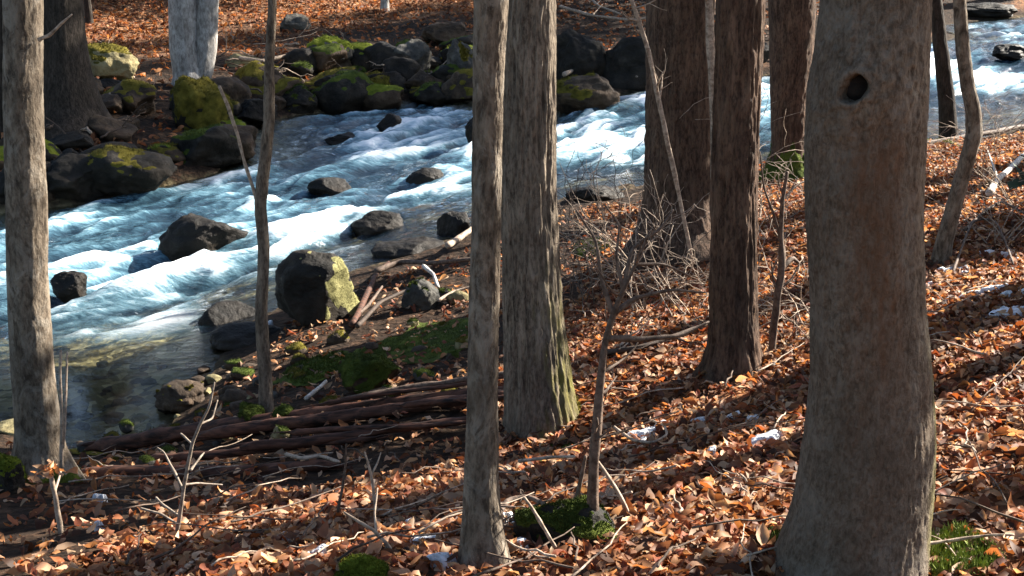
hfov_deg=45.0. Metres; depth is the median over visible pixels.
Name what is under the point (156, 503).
fallen twig
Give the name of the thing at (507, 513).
snow patch
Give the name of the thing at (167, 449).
bank stone
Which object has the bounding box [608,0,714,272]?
bare tree
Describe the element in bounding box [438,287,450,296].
bank stone
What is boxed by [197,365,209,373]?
river cobble
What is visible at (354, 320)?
driftwood
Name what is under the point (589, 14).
dead branch
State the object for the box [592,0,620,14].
dead branch
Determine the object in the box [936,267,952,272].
snow patch
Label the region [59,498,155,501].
fallen twig
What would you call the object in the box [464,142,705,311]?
bare shrub
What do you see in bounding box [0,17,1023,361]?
water
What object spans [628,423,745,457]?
fallen twig
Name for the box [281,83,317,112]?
boulder
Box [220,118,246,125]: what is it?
bank rock
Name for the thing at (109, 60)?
boulder
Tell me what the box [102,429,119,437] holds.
bank stone
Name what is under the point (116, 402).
river cobble
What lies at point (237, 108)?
bank rock
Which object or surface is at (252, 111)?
boulder
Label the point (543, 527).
leaning twig
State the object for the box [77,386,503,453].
fallen log
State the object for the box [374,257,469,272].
driftwood
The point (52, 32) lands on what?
side twig
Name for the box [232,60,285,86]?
bank rock
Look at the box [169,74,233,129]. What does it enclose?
boulder
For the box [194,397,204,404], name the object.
river cobble
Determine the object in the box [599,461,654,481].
fallen twig
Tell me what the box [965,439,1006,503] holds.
fallen twig
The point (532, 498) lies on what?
root
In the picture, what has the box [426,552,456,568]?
snow patch
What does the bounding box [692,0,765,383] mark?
bare tree
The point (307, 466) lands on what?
fallen twig
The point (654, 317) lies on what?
fallen twig
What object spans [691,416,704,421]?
snow patch
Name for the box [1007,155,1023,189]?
evergreen tree
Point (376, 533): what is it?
front twig
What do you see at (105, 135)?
dead twig
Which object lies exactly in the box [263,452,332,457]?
fallen twig
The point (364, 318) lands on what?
driftwood
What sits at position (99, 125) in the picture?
bank rock
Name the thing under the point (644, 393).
fallen twig
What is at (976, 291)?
snow patch
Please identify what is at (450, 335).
moss patch
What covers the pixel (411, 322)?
bank stone
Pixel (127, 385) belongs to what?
river cobble
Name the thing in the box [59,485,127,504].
fallen twig
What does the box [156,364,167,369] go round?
river cobble
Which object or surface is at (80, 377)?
river cobble
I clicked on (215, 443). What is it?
bank stone
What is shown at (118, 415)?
river cobble
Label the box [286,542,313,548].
fallen twig
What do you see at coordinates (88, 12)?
bare tree
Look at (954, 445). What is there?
fallen twig
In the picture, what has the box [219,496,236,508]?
fallen twig
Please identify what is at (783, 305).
fallen twig
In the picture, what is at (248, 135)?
bank rock
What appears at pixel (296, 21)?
boulder
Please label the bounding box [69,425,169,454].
moss patch
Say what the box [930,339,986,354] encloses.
fallen twig
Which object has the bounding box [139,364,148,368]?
river cobble
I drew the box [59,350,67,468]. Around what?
dead stalk
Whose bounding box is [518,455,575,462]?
fallen stick
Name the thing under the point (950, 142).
moss patch
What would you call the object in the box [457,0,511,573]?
bare tree
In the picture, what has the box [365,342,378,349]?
bank stone
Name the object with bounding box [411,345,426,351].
bank stone
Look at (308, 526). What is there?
fallen twig
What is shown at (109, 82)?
bank rock
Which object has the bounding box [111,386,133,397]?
river cobble
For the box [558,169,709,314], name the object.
bare shrub
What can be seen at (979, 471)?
fallen twig
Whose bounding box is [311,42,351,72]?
bank rock
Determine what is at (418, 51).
boulder
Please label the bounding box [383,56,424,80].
bank rock
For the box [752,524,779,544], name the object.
moss patch
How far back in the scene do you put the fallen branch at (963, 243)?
8.77 m
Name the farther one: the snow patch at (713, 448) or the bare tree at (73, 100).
the bare tree at (73, 100)
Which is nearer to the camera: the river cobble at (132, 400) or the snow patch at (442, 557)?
the snow patch at (442, 557)
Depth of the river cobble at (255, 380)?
9.39 m
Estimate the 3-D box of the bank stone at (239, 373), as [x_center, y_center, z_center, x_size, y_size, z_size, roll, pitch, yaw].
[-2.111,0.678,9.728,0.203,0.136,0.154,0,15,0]
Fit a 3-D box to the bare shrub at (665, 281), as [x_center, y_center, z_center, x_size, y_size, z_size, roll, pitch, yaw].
[1.486,-0.203,8.688,2.082,1.391,1.908,0,15,0]
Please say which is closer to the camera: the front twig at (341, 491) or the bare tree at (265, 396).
the front twig at (341, 491)
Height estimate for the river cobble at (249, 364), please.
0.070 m
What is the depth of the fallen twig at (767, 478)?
4.78 m
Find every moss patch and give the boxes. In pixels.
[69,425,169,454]
[273,350,348,386]
[354,335,413,356]
[385,317,467,363]
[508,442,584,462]
[570,236,613,259]
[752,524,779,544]
[927,137,957,145]
[929,519,1006,575]
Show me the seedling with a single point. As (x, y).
(183, 488)
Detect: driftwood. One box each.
[348,261,389,327]
[355,289,405,328]
[360,285,382,313]
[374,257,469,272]
[421,264,439,287]
[437,286,468,301]
[445,227,470,248]
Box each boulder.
[0,168,48,203]
[0,418,13,435]
[46,153,106,202]
[50,271,86,302]
[87,144,176,196]
[88,42,138,79]
[154,379,204,413]
[158,213,247,260]
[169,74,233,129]
[170,123,240,167]
[194,300,254,332]
[209,322,281,350]
[221,389,247,402]
[225,53,259,66]
[237,98,277,125]
[260,75,280,84]
[275,249,359,326]
[279,13,310,31]
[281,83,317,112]
[306,34,354,59]
[307,177,351,195]
[314,74,340,86]
[324,132,354,145]
[351,210,406,240]
[365,70,389,84]
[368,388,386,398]
[370,236,444,261]
[376,113,401,131]
[394,39,431,70]
[401,276,439,310]
[404,69,444,88]
[406,167,443,184]
[421,21,466,43]
[436,211,469,236]
[446,39,472,68]
[465,118,472,142]
[556,29,605,81]
[556,72,619,113]
[565,185,623,201]
[601,36,645,90]
[763,42,768,62]
[966,2,1017,17]
[992,44,1023,59]
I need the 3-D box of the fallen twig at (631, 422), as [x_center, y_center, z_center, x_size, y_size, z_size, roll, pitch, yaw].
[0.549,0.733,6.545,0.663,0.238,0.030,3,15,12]
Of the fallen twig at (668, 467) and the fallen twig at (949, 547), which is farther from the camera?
the fallen twig at (668, 467)
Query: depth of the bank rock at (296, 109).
24.11 m
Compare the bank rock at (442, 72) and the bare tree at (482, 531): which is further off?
the bank rock at (442, 72)
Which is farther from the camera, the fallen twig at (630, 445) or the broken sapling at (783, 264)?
the broken sapling at (783, 264)
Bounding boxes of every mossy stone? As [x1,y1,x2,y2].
[0,452,28,494]
[237,400,264,420]
[272,403,294,417]
[333,552,389,575]
[337,351,400,393]
[513,493,619,549]
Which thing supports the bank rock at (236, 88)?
on the ground
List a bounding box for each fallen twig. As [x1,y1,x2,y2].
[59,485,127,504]
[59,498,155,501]
[68,474,170,481]
[73,443,164,458]
[115,490,211,511]
[125,533,141,564]
[146,522,268,530]
[151,506,245,560]
[152,465,238,474]
[166,512,290,519]
[170,460,248,472]
[201,456,290,478]
[204,477,300,499]
[209,434,251,450]
[211,548,271,565]
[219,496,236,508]
[226,478,300,500]
[231,484,345,522]
[233,485,271,489]
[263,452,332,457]
[263,458,362,476]
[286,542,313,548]
[294,531,367,560]
[302,501,329,536]
[337,510,449,560]
[341,445,372,462]
[341,507,462,511]
[358,425,397,436]
[367,528,460,537]
[370,502,515,517]
[382,483,463,514]
[390,485,449,517]
[401,466,438,473]
[418,492,533,533]
[430,469,514,475]
[434,539,573,568]
[441,489,550,518]
[459,525,549,558]
[472,527,573,575]
[499,466,525,472]
[504,516,622,527]
[505,539,556,557]
[511,555,563,559]
[532,480,587,505]
[558,411,678,441]
[559,435,604,451]
[569,418,655,448]
[570,531,578,560]
[571,491,632,496]
[571,522,626,575]
[574,380,638,386]
[584,387,683,411]
[588,409,681,441]
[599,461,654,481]
[600,465,675,471]
[601,476,619,498]
[618,444,645,450]
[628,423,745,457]
[629,305,682,328]
[636,407,679,417]
[654,279,707,281]
[656,536,697,567]
[671,494,682,513]
[692,515,786,528]
[702,418,804,436]
[703,460,747,491]
[722,469,746,482]
[723,481,793,490]
[724,368,734,385]
[731,476,794,484]
[735,396,787,427]
[740,524,752,575]
[746,546,776,556]
[757,343,802,371]
[758,304,804,308]
[773,401,796,427]
[927,294,984,311]
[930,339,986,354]
[931,535,970,560]
[933,509,960,514]
[934,493,1023,522]
[935,461,1007,491]
[936,468,1012,474]
[937,443,973,447]
[939,400,1023,406]
[958,422,976,452]
[960,328,981,345]
[964,278,999,291]
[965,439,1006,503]
[979,357,1023,401]
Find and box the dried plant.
[30,459,78,533]
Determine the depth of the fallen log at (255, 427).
7.69 m
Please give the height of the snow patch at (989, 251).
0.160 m
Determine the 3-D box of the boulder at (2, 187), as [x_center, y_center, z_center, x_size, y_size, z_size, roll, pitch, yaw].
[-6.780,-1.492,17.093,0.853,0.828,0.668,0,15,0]
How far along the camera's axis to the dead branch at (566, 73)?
24.09 m
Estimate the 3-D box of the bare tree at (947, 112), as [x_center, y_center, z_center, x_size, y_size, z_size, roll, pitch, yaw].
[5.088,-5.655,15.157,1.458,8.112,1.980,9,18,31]
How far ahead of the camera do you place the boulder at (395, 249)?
13.35 m
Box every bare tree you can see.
[0,0,2,135]
[2,0,85,483]
[43,0,112,139]
[84,0,93,24]
[168,0,218,85]
[254,0,276,412]
[380,0,389,11]
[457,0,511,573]
[501,0,583,441]
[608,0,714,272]
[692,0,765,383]
[758,0,815,183]
[772,0,936,575]
[930,0,982,264]
[932,0,957,137]
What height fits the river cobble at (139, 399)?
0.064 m
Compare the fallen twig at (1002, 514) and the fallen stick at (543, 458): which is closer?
the fallen twig at (1002, 514)
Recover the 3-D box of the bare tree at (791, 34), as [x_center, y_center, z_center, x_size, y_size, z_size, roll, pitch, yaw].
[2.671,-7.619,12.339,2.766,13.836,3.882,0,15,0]
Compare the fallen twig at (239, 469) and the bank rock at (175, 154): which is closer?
the fallen twig at (239, 469)
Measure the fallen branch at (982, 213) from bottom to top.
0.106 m
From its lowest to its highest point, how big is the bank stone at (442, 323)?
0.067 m
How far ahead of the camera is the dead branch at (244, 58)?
25.47 m
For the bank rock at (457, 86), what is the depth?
24.67 m
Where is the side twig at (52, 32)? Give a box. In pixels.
[37,14,71,41]
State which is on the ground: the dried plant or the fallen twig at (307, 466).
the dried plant
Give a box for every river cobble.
[63,406,77,416]
[72,403,87,410]
[72,441,82,447]
[73,374,86,380]
[74,422,90,429]
[77,411,86,416]
[79,412,93,420]
[80,388,99,395]
[91,368,108,378]
[96,360,107,367]
[101,412,123,420]
[102,386,111,392]
[108,369,120,374]
[111,382,134,388]
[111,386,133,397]
[111,399,127,406]
[124,449,139,454]
[127,396,139,404]
[129,362,143,368]
[129,378,144,383]
[131,413,149,421]
[133,397,144,403]
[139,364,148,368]
[141,378,156,384]
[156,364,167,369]
[185,362,196,366]
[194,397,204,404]
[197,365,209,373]
[204,387,211,394]
[205,374,221,383]
[226,372,232,379]
[229,400,244,409]
[240,385,249,389]
[242,363,256,367]
[252,376,258,385]
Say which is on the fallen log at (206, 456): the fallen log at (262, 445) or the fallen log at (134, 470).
the fallen log at (262, 445)
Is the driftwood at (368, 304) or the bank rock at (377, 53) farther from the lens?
the bank rock at (377, 53)
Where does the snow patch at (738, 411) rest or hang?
on the ground
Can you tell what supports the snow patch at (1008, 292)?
on the ground
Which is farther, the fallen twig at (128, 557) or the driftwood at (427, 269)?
the driftwood at (427, 269)
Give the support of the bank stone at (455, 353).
on the ground
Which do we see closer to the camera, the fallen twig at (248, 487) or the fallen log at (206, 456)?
the fallen twig at (248, 487)
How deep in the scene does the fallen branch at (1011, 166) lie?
12.21 m
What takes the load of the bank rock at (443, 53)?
on the ground
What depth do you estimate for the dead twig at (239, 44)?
26.76 m
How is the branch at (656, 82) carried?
on the ground
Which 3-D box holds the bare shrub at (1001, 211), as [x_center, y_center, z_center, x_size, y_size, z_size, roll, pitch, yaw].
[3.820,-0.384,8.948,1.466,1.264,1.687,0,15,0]
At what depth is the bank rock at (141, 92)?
20.92 m
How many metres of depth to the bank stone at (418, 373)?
8.36 m
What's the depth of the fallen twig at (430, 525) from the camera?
4.70 m
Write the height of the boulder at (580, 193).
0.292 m
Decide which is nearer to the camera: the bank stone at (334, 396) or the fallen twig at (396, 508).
the fallen twig at (396, 508)
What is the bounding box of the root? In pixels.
[501,495,544,513]
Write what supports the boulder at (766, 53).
on the ground
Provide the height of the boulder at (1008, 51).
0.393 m
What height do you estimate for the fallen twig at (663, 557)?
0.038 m
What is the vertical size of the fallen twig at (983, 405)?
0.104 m
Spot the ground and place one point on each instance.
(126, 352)
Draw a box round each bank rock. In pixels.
[0,146,3,170]
[45,139,61,161]
[46,161,51,171]
[48,130,93,151]
[48,192,55,201]
[62,148,78,153]
[79,141,137,153]
[87,114,137,141]
[94,77,105,93]
[100,79,120,89]
[101,93,123,113]
[103,78,156,114]
[118,115,140,131]
[145,143,170,150]
[149,142,185,162]
[163,141,178,148]
[211,76,251,103]
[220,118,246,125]
[222,124,257,163]
[230,99,241,115]
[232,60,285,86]
[248,76,302,98]
[275,95,286,109]
[282,48,316,72]
[286,97,316,113]
[290,60,313,77]
[303,80,318,90]
[309,66,356,81]
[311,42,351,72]
[311,70,372,114]
[350,41,371,71]
[355,65,366,72]
[362,82,403,111]
[364,41,410,72]
[368,71,405,87]
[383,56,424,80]
[395,38,428,46]
[407,85,421,101]
[413,81,449,106]
[429,56,443,68]
[431,62,459,81]
[438,34,472,49]
[440,44,472,64]
[441,66,472,102]
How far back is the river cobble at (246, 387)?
9.38 m
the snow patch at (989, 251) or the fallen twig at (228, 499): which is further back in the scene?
the snow patch at (989, 251)
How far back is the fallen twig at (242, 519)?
5.29 m
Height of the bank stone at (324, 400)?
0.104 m
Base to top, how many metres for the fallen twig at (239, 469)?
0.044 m
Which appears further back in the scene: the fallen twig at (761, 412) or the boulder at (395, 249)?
the boulder at (395, 249)
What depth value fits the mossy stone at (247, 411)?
8.09 m
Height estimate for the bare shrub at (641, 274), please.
2.422 m
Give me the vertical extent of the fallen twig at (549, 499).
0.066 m
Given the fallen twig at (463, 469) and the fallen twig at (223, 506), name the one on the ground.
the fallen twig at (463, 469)
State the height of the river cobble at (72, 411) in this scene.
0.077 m
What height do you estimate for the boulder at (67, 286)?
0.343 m
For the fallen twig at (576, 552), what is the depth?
4.25 m
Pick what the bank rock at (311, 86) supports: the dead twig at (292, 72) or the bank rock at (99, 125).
the dead twig at (292, 72)
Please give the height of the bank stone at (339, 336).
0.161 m
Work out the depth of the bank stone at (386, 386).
8.28 m
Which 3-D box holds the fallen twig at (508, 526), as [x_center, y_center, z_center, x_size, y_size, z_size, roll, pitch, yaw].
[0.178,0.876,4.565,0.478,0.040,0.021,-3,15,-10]
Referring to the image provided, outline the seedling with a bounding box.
[140,382,222,531]
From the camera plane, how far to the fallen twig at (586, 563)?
4.13 m
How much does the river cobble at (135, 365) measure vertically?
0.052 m
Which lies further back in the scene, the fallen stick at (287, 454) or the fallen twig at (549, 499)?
the fallen stick at (287, 454)
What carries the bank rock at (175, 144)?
on the ground
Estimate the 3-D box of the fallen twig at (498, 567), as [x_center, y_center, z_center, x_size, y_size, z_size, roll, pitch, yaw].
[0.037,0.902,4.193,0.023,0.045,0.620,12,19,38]
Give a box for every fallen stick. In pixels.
[174,544,220,574]
[284,452,339,462]
[304,380,327,399]
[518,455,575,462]
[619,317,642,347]
[930,534,1013,544]
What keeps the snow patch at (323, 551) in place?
on the ground
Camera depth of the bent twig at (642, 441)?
6.13 m
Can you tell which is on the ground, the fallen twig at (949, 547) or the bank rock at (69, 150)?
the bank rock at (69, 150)
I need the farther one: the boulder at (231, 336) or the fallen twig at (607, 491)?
the boulder at (231, 336)
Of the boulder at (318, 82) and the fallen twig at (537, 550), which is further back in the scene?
the boulder at (318, 82)
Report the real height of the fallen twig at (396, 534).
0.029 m
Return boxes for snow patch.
[92,493,107,501]
[94,520,104,530]
[308,544,329,560]
[410,535,435,544]
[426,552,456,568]
[502,512,512,521]
[517,537,528,549]
[622,426,656,442]
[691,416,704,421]
[708,446,715,455]
[727,410,739,424]
[745,414,758,426]
[751,429,783,444]
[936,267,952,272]
[958,290,979,300]
[979,249,996,256]
[979,283,1007,294]
[985,306,1023,318]
[1001,251,1011,258]
[1001,290,1011,296]
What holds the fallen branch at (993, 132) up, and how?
on the ground
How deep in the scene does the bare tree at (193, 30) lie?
23.55 m
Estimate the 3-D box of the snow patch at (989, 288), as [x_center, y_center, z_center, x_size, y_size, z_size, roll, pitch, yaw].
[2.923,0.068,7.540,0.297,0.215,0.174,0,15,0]
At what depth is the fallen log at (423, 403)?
7.43 m
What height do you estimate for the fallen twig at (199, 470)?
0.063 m
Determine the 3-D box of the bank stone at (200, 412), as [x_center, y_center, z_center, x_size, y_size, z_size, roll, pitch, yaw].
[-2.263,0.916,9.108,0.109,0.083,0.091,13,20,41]
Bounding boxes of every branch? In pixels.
[45,124,53,129]
[239,54,284,62]
[559,3,645,20]
[562,69,637,77]
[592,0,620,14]
[607,325,706,355]
[619,0,694,264]
[927,124,1023,143]
[952,218,1013,271]
[963,201,1023,231]
[985,150,1023,196]
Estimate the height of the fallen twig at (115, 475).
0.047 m
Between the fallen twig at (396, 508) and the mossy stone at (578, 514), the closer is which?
the mossy stone at (578, 514)
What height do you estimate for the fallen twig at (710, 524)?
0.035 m
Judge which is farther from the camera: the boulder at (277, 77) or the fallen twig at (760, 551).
the boulder at (277, 77)
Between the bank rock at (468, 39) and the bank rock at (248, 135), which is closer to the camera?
the bank rock at (248, 135)
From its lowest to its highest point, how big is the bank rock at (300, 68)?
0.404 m
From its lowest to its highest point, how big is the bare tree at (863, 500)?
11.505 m
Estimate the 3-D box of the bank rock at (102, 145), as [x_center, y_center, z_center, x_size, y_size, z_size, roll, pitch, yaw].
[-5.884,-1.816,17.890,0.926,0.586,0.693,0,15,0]
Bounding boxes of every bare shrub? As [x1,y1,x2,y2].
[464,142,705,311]
[500,83,805,292]
[557,125,646,268]
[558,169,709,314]
[577,175,804,322]
[757,222,965,347]
[758,153,804,222]
[924,152,1023,246]
[927,76,1023,156]
[927,85,1023,205]
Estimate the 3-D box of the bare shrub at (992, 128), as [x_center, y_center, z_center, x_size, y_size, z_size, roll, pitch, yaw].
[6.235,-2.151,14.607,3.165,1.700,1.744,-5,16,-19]
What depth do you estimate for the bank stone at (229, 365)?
10.09 m
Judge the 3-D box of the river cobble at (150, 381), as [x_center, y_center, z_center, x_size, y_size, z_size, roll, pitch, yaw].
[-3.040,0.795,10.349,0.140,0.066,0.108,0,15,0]
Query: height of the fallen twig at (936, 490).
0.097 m
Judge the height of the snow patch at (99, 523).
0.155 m
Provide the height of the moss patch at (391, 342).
0.092 m
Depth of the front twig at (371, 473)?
5.08 m
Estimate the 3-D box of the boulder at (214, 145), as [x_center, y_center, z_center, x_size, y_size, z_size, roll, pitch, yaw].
[-4.696,-2.127,19.025,1.084,0.854,0.919,0,15,0]
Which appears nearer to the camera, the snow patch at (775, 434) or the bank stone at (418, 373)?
the snow patch at (775, 434)
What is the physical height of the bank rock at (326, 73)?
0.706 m
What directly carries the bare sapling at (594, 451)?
on the ground
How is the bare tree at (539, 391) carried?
on the ground
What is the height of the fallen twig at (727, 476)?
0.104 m
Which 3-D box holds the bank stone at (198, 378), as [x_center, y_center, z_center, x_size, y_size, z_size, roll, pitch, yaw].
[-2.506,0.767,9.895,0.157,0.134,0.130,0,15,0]
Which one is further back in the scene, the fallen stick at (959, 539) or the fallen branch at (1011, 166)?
the fallen branch at (1011, 166)
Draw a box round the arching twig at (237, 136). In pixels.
[218,86,254,197]
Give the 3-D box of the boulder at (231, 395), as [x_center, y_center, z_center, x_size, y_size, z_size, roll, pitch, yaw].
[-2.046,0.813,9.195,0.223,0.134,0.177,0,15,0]
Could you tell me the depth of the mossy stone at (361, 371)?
8.32 m
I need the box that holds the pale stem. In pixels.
[705,0,714,179]
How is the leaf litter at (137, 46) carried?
on the ground
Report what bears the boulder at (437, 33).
on the ground
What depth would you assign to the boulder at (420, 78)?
25.32 m
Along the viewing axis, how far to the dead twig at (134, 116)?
19.46 m
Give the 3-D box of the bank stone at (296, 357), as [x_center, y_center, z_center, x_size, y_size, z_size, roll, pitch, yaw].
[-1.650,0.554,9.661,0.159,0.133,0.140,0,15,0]
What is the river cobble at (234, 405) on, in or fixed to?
on the ground
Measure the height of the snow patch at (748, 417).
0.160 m
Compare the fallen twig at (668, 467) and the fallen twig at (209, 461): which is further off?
the fallen twig at (209, 461)
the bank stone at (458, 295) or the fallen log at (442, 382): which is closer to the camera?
the fallen log at (442, 382)
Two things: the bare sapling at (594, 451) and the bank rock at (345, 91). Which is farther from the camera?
the bank rock at (345, 91)
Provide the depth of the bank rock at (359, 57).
26.37 m
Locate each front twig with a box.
[336,444,346,512]
[343,488,391,548]
[364,452,380,512]
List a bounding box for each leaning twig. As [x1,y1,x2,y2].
[523,497,556,547]
[574,455,586,497]
[599,461,631,515]
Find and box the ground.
[0,0,1023,575]
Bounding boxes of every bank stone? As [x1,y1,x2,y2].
[77,441,89,451]
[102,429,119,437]
[118,418,133,433]
[135,454,155,464]
[158,442,175,448]
[159,445,177,453]
[189,375,207,385]
[198,407,211,415]
[212,441,220,445]
[218,385,236,399]
[224,358,242,370]
[230,366,254,379]
[271,425,290,438]
[273,391,277,398]
[284,341,306,354]
[287,366,299,373]
[290,352,306,364]
[293,370,307,379]
[318,396,332,405]
[325,394,337,399]
[326,328,349,344]
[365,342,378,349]
[381,384,391,387]
[386,394,401,397]
[406,318,418,326]
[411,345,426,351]
[412,366,435,380]
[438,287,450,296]
[438,320,445,326]
[446,290,468,303]
[446,350,461,361]
[454,335,467,349]
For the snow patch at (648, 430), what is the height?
0.220 m
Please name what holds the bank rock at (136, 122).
on the ground
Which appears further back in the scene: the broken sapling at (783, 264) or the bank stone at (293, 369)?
the bank stone at (293, 369)
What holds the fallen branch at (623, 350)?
on the ground
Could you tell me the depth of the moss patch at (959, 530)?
3.97 m
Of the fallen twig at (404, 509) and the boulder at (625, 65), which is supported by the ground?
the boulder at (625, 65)
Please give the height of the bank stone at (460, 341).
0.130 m
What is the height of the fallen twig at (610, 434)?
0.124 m
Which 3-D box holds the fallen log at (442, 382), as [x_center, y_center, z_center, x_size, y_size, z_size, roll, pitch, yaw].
[-0.473,0.606,7.793,1.281,0.248,0.068,0,15,0]
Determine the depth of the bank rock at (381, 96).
24.54 m
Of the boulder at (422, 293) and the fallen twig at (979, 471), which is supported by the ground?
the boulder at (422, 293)
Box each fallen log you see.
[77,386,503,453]
[81,459,356,478]
[121,433,394,462]
[183,389,503,440]
[222,416,465,451]
[272,420,465,435]
[301,376,503,407]
[336,371,503,398]
[383,394,503,407]
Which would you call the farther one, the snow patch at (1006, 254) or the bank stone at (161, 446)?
the snow patch at (1006, 254)
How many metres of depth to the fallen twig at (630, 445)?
5.97 m
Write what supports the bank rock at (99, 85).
on the ground
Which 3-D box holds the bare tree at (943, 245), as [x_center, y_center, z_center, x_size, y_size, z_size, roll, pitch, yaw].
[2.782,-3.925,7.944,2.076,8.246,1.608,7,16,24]
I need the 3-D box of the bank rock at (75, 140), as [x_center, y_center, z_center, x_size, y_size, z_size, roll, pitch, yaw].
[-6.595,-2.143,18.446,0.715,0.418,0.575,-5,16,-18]
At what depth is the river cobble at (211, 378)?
9.86 m
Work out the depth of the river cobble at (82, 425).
9.42 m
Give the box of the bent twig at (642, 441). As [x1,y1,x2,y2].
[613,419,667,443]
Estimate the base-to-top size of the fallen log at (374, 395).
0.280 m
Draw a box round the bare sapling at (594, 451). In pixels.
[554,170,708,510]
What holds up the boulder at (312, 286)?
on the ground
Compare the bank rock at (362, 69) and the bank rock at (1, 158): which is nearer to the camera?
the bank rock at (1, 158)
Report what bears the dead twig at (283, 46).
on the ground
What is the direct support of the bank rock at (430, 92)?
on the ground
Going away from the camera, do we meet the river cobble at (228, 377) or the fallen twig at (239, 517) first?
the fallen twig at (239, 517)
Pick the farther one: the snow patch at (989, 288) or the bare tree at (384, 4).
the bare tree at (384, 4)
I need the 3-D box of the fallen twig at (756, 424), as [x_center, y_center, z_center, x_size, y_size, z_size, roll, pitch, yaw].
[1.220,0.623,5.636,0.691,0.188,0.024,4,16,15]
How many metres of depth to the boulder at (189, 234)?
14.04 m
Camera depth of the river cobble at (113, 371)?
10.72 m
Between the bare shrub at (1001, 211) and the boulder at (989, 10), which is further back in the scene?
the boulder at (989, 10)
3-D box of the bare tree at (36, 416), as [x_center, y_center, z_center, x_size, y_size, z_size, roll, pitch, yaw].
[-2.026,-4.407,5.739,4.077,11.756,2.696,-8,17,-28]
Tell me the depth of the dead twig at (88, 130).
18.44 m
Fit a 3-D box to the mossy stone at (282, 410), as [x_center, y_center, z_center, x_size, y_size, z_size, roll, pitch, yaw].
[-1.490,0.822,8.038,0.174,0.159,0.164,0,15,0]
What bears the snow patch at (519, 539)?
on the ground
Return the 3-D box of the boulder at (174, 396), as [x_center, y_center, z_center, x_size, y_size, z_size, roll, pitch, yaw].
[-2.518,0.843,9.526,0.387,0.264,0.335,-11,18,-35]
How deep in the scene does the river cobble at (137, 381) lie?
10.37 m
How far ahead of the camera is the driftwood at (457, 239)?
13.16 m
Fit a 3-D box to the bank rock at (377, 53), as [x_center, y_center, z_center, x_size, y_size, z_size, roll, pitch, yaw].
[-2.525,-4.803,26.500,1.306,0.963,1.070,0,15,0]
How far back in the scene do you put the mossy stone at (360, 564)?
4.15 m
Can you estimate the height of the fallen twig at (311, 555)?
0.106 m
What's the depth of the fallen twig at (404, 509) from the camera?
5.17 m
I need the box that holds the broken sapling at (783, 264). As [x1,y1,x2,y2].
[759,152,807,350]
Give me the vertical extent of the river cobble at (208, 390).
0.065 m
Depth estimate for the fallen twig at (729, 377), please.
6.70 m
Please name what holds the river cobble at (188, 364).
on the ground
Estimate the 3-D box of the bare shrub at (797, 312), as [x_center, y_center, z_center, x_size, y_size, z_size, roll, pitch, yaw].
[1.824,0.051,7.658,1.309,0.832,1.458,-7,17,-25]
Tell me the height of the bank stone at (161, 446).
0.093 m
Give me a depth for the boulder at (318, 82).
24.76 m
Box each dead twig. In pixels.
[44,115,82,151]
[80,126,91,133]
[100,92,146,137]
[118,109,144,121]
[216,35,282,58]
[217,30,253,56]
[254,19,317,44]
[262,42,298,53]
[275,68,312,80]
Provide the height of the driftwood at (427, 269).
0.072 m
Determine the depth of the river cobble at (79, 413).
9.70 m
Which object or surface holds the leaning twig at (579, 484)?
on the ground
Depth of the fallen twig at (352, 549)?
4.43 m
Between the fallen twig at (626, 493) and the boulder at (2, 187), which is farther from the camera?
the boulder at (2, 187)
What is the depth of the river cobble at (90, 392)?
10.07 m
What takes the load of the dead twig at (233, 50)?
on the boulder at (236, 55)
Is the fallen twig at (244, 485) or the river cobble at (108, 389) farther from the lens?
the river cobble at (108, 389)
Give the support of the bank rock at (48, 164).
on the ground
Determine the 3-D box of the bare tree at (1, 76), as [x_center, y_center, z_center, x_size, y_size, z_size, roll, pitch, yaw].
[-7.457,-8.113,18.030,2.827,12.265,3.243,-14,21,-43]
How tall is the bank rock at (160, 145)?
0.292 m
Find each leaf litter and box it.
[0,0,947,171]
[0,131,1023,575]
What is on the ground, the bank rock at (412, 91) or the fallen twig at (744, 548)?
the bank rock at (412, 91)

